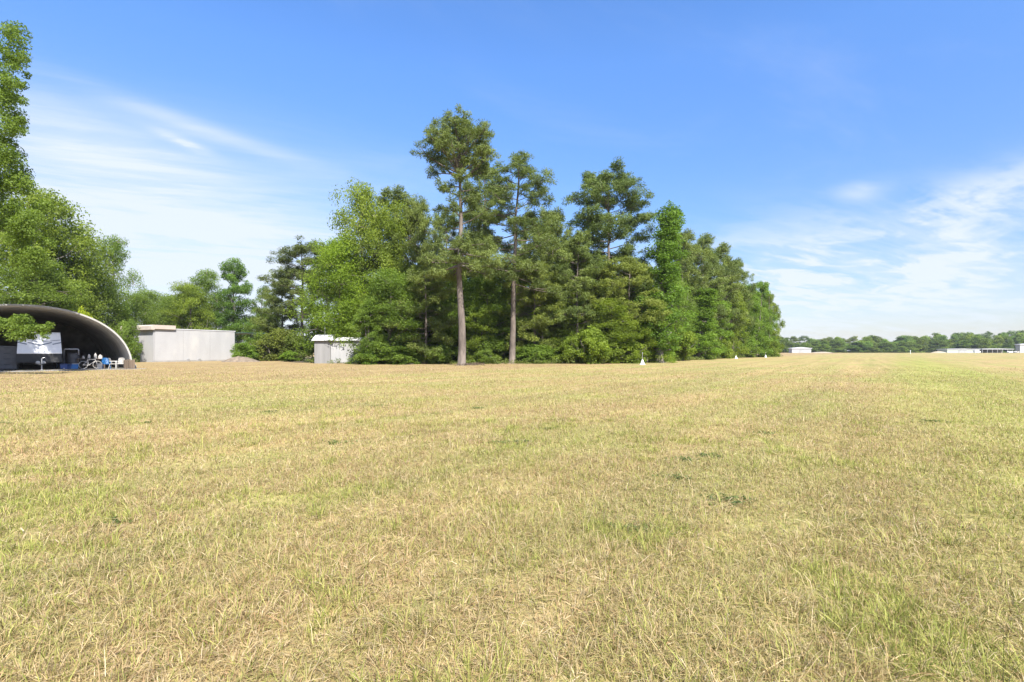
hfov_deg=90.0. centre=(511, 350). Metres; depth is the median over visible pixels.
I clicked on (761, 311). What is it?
broadleaf tree
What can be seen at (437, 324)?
pine tree
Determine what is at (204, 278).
broadleaf tree
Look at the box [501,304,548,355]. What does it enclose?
understory tree
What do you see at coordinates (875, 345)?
distant tree
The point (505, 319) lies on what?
understory tree
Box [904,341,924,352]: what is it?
distant tree
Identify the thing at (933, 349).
distant tree
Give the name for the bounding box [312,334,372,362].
storage shed
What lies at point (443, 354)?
bush
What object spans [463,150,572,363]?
pine tree
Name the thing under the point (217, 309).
broadleaf tree
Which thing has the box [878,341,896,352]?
distant tree
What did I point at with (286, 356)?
bush
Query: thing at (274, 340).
bush
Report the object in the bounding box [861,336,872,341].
distant tree
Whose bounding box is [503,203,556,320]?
pine tree
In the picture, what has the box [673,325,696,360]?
bush
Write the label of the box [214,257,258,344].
broadleaf tree
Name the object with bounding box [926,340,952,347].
distant tree
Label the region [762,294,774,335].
broadleaf tree
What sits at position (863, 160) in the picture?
sky
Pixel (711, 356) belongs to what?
bush
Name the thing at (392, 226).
broadleaf tree
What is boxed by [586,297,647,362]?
broadleaf tree
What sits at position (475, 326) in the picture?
understory tree
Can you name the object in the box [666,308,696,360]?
broadleaf tree
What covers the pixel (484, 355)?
bush
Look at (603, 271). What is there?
pine tree
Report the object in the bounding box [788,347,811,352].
metal barn
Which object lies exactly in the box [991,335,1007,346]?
distant tree
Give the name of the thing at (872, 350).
distant tree
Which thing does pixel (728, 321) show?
broadleaf tree
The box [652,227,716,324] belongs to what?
pine tree
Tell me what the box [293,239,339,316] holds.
pine tree
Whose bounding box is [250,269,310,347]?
pine tree
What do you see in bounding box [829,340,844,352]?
distant tree
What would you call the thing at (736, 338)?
sapling
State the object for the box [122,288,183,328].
broadleaf tree
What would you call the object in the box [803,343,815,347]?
distant tree
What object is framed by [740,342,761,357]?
bush
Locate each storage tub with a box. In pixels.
[59,364,71,368]
[67,363,78,368]
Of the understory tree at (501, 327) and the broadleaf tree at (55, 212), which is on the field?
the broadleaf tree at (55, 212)
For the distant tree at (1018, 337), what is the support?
on the field
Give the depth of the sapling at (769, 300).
149.29 m
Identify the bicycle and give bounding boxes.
[78,358,99,368]
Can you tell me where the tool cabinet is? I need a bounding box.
[0,346,16,369]
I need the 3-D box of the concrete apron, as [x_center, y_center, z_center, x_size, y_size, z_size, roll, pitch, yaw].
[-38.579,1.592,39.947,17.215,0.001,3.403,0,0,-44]
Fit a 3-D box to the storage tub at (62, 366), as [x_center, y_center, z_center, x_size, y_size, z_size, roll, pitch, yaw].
[-39.294,1.345,45.069,0.860,0.470,0.560,0,0,-44]
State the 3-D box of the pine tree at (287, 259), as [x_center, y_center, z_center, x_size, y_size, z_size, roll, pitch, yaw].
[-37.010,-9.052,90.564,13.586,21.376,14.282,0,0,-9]
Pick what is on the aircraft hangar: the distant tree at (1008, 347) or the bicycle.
the bicycle
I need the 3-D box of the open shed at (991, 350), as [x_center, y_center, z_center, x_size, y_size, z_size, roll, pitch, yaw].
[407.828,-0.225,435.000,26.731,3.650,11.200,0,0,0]
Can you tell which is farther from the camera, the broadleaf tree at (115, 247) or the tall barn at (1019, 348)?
the tall barn at (1019, 348)
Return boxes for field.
[0,351,1023,681]
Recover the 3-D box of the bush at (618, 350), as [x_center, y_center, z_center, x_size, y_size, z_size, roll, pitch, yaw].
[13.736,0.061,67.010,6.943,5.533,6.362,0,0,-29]
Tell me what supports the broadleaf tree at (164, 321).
on the field
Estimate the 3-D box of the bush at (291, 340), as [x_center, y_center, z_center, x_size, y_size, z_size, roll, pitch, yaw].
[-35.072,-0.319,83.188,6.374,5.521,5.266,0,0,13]
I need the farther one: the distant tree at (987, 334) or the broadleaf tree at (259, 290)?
the distant tree at (987, 334)
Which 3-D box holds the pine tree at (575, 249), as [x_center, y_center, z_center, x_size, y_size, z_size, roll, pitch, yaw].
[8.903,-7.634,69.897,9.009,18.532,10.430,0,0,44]
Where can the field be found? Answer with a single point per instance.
(1000, 363)
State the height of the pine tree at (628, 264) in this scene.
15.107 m
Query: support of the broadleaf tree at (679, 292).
on the forest floor
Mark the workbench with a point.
(90, 365)
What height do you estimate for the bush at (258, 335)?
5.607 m
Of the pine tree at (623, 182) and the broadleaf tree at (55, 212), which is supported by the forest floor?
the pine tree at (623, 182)
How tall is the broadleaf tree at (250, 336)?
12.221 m
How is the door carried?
in the storage shed at (325, 351)
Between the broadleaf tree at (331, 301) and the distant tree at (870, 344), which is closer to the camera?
the broadleaf tree at (331, 301)
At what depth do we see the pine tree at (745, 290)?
120.79 m
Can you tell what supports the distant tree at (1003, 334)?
on the field
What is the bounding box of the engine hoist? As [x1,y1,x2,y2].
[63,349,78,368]
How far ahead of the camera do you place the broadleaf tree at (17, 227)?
34.73 m
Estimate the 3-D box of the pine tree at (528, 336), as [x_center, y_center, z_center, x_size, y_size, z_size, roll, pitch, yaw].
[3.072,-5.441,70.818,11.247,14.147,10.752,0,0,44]
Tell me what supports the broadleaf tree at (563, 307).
on the forest floor
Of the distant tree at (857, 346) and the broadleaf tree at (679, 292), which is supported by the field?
the distant tree at (857, 346)
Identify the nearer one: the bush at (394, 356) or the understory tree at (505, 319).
the bush at (394, 356)
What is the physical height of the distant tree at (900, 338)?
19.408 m
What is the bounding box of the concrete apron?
[1,368,145,371]
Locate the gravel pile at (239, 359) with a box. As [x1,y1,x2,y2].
[221,356,260,361]
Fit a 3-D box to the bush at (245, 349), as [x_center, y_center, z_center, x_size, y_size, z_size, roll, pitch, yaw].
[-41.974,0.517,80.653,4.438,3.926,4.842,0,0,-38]
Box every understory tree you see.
[396,313,432,362]
[418,302,467,356]
[448,291,474,361]
[450,304,502,361]
[466,300,519,360]
[481,290,517,357]
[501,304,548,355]
[536,315,573,361]
[553,302,589,356]
[641,316,677,361]
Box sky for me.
[0,0,1023,350]
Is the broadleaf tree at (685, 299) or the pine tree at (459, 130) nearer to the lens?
the pine tree at (459, 130)
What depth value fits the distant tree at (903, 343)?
476.81 m
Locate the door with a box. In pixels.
[339,347,346,362]
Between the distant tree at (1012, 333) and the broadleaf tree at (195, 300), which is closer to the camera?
the broadleaf tree at (195, 300)
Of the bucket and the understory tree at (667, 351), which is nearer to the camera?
the bucket
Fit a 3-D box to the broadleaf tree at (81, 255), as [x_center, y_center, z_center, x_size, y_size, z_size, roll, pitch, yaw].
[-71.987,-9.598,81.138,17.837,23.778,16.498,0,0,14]
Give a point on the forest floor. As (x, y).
(422, 362)
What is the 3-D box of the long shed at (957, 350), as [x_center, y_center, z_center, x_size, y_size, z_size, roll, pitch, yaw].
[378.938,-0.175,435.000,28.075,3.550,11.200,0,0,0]
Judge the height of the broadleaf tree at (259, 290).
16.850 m
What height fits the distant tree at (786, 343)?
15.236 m
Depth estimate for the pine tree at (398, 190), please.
72.45 m
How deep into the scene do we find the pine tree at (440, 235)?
79.34 m
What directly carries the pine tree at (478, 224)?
on the forest floor
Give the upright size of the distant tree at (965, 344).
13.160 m
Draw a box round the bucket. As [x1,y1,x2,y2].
[96,363,102,368]
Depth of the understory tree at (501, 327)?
71.36 m
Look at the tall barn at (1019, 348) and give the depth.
440.00 m
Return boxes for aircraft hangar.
[0,304,135,370]
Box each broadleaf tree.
[0,20,57,341]
[0,182,118,323]
[0,220,121,321]
[0,257,101,321]
[58,255,141,331]
[79,233,146,329]
[102,291,164,324]
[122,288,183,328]
[140,294,196,328]
[157,283,219,329]
[158,281,204,325]
[187,268,227,328]
[201,294,244,342]
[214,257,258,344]
[235,316,257,353]
[240,307,279,344]
[247,285,268,338]
[282,232,377,352]
[309,176,407,336]
[317,281,357,333]
[344,296,389,363]
[347,268,432,363]
[350,198,423,346]
[409,257,497,361]
[449,268,532,361]
[515,279,587,357]
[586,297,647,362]
[630,302,676,362]
[632,200,698,362]
[652,269,696,323]
[657,280,702,347]
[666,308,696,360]
[711,280,747,353]
[735,284,769,348]
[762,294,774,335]
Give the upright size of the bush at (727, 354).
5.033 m
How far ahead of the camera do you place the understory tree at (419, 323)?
69.93 m
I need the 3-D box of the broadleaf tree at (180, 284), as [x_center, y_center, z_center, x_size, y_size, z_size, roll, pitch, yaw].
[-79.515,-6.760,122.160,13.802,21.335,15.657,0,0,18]
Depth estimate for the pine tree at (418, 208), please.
69.88 m
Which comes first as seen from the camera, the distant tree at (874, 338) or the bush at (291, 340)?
the bush at (291, 340)
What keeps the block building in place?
on the field
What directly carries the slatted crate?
on the concrete apron
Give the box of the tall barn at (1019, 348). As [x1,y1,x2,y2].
[1014,344,1023,352]
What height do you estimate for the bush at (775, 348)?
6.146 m
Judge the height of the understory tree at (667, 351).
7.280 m
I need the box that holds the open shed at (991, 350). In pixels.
[979,349,1012,352]
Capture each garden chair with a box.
[101,358,110,368]
[108,358,117,368]
[116,358,124,368]
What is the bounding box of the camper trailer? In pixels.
[16,332,61,369]
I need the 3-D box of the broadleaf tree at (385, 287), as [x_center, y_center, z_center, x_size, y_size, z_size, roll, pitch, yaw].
[-14.553,-4.002,63.192,10.162,12.705,11.918,0,0,-33]
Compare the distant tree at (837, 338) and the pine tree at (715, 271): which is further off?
the distant tree at (837, 338)
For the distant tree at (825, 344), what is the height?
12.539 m
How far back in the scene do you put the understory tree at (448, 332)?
70.11 m
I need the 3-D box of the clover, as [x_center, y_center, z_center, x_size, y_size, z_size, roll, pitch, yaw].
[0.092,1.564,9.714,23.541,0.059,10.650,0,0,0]
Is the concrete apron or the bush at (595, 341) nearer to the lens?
the concrete apron
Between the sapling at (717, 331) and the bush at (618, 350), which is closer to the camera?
the bush at (618, 350)
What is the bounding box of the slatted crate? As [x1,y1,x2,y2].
[123,359,134,368]
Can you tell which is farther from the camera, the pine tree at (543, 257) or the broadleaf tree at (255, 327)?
the broadleaf tree at (255, 327)
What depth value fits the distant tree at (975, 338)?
467.44 m
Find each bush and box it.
[78,305,92,317]
[116,319,142,361]
[230,342,260,359]
[250,327,294,360]
[252,332,275,360]
[277,332,311,360]
[277,350,301,361]
[300,318,328,361]
[355,344,379,364]
[378,345,426,364]
[423,342,454,363]
[468,348,501,363]
[507,344,557,363]
[552,334,589,363]
[571,324,612,363]
[600,330,646,363]
[649,333,675,361]
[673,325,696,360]
[694,337,721,358]
[718,339,732,358]
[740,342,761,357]
[762,340,782,356]
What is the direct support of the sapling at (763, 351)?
on the forest floor
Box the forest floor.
[277,356,780,363]
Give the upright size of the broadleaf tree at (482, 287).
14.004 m
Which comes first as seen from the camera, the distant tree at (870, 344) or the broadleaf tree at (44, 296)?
the broadleaf tree at (44, 296)
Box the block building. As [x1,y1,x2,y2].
[120,325,265,361]
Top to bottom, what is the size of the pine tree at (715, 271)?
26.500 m
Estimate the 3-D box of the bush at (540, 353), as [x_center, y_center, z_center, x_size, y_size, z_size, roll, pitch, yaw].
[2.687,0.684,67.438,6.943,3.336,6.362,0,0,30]
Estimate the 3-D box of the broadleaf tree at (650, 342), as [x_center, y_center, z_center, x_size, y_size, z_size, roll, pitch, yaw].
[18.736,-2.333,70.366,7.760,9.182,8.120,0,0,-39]
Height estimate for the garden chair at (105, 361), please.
0.985 m
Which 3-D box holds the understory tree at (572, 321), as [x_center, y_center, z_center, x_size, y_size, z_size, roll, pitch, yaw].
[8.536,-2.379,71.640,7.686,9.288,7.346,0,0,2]
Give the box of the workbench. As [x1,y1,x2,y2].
[77,358,104,367]
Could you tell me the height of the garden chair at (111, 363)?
0.985 m
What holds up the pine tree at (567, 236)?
on the forest floor
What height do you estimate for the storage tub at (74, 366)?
0.470 m
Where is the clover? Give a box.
[0,404,950,533]
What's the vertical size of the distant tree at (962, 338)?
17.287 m
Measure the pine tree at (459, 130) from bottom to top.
28.336 m
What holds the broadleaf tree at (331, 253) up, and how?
on the forest floor
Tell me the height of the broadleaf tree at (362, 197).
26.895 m
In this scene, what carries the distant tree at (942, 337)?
on the field
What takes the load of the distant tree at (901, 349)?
on the field
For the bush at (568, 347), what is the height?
4.497 m
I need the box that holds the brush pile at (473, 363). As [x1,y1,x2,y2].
[457,362,484,365]
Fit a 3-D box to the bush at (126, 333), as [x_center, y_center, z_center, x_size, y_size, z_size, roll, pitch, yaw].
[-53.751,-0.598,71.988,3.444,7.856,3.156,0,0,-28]
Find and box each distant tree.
[778,339,794,352]
[789,336,799,344]
[797,335,813,344]
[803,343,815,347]
[811,340,819,346]
[814,346,827,351]
[817,341,831,351]
[828,348,844,352]
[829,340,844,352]
[835,336,844,351]
[844,342,870,352]
[847,336,861,344]
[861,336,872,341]
[862,347,880,352]
[865,341,873,346]
[869,335,880,344]
[872,342,879,347]
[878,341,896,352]
[891,336,909,342]
[896,346,912,352]
[897,340,907,348]
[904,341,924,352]
[914,338,929,348]
[915,339,928,352]
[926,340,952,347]
[927,347,941,350]
[932,335,949,344]
[948,339,955,347]
[950,334,958,348]
[951,339,976,348]
[952,336,972,345]
[968,337,992,348]
[970,336,980,343]
[983,331,996,340]
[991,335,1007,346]
[997,332,1008,336]
[1000,335,1014,347]
[1000,344,1014,351]
[1006,330,1015,336]
[1011,332,1023,343]
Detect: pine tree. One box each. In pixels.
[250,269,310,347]
[256,235,337,336]
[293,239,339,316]
[351,183,440,292]
[376,256,466,363]
[390,195,444,351]
[408,103,505,365]
[426,209,472,302]
[454,164,517,301]
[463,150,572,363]
[497,259,571,354]
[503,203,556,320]
[516,204,574,331]
[546,229,612,341]
[554,156,657,300]
[557,253,620,335]
[600,255,673,341]
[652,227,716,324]
[684,232,735,334]
[697,241,749,338]
[724,257,759,353]
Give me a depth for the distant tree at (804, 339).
555.26 m
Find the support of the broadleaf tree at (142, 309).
on the field
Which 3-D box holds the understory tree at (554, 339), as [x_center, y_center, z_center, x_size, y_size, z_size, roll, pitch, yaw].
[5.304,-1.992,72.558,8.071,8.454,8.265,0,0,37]
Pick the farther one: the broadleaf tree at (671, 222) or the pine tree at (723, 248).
the pine tree at (723, 248)
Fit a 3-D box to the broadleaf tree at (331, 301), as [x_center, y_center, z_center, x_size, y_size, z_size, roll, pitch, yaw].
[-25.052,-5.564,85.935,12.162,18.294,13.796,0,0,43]
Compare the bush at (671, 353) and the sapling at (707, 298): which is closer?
the bush at (671, 353)
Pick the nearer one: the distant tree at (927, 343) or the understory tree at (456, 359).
the understory tree at (456, 359)
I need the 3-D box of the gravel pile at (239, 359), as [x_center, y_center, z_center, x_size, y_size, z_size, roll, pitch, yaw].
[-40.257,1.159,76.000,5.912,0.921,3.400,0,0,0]
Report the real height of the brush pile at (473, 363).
0.361 m
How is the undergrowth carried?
on the forest floor
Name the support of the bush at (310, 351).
on the forest floor
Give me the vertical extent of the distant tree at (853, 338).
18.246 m
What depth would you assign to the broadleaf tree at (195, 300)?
110.08 m
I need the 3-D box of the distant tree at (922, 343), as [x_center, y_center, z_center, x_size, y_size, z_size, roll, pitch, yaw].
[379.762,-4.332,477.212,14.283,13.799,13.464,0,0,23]
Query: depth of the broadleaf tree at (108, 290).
83.42 m
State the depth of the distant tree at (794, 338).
547.71 m
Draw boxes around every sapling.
[681,287,723,359]
[703,290,734,355]
[721,292,750,357]
[736,292,764,356]
[744,283,774,356]
[757,280,780,356]
[763,293,785,348]
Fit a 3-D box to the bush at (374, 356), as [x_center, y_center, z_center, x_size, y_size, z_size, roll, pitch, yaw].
[-17.213,0.585,60.867,3.279,2.961,2.709,0,0,27]
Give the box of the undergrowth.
[305,354,781,363]
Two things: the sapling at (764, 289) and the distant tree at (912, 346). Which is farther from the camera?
the distant tree at (912, 346)
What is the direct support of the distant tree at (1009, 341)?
on the field
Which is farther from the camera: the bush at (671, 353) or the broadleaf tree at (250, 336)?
the broadleaf tree at (250, 336)
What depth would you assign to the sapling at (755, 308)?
124.56 m
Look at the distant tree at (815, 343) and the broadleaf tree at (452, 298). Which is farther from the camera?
the distant tree at (815, 343)
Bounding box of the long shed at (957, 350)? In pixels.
[937,349,978,352]
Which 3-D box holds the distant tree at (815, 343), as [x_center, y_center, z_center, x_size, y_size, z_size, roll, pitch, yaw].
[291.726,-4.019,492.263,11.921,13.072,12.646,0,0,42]
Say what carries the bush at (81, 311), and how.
on the field
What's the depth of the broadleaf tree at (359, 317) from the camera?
60.81 m
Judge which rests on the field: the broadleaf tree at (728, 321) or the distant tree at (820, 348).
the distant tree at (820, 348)
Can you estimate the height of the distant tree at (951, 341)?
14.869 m
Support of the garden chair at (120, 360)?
on the aircraft hangar
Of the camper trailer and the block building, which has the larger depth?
the block building
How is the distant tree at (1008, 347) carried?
on the field
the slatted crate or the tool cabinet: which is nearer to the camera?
the tool cabinet
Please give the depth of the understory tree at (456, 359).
75.76 m
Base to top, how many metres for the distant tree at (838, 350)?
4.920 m
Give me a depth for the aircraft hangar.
54.04 m
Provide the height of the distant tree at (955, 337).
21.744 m
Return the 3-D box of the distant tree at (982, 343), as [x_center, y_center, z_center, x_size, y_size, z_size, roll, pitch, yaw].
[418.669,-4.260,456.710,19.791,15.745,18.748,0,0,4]

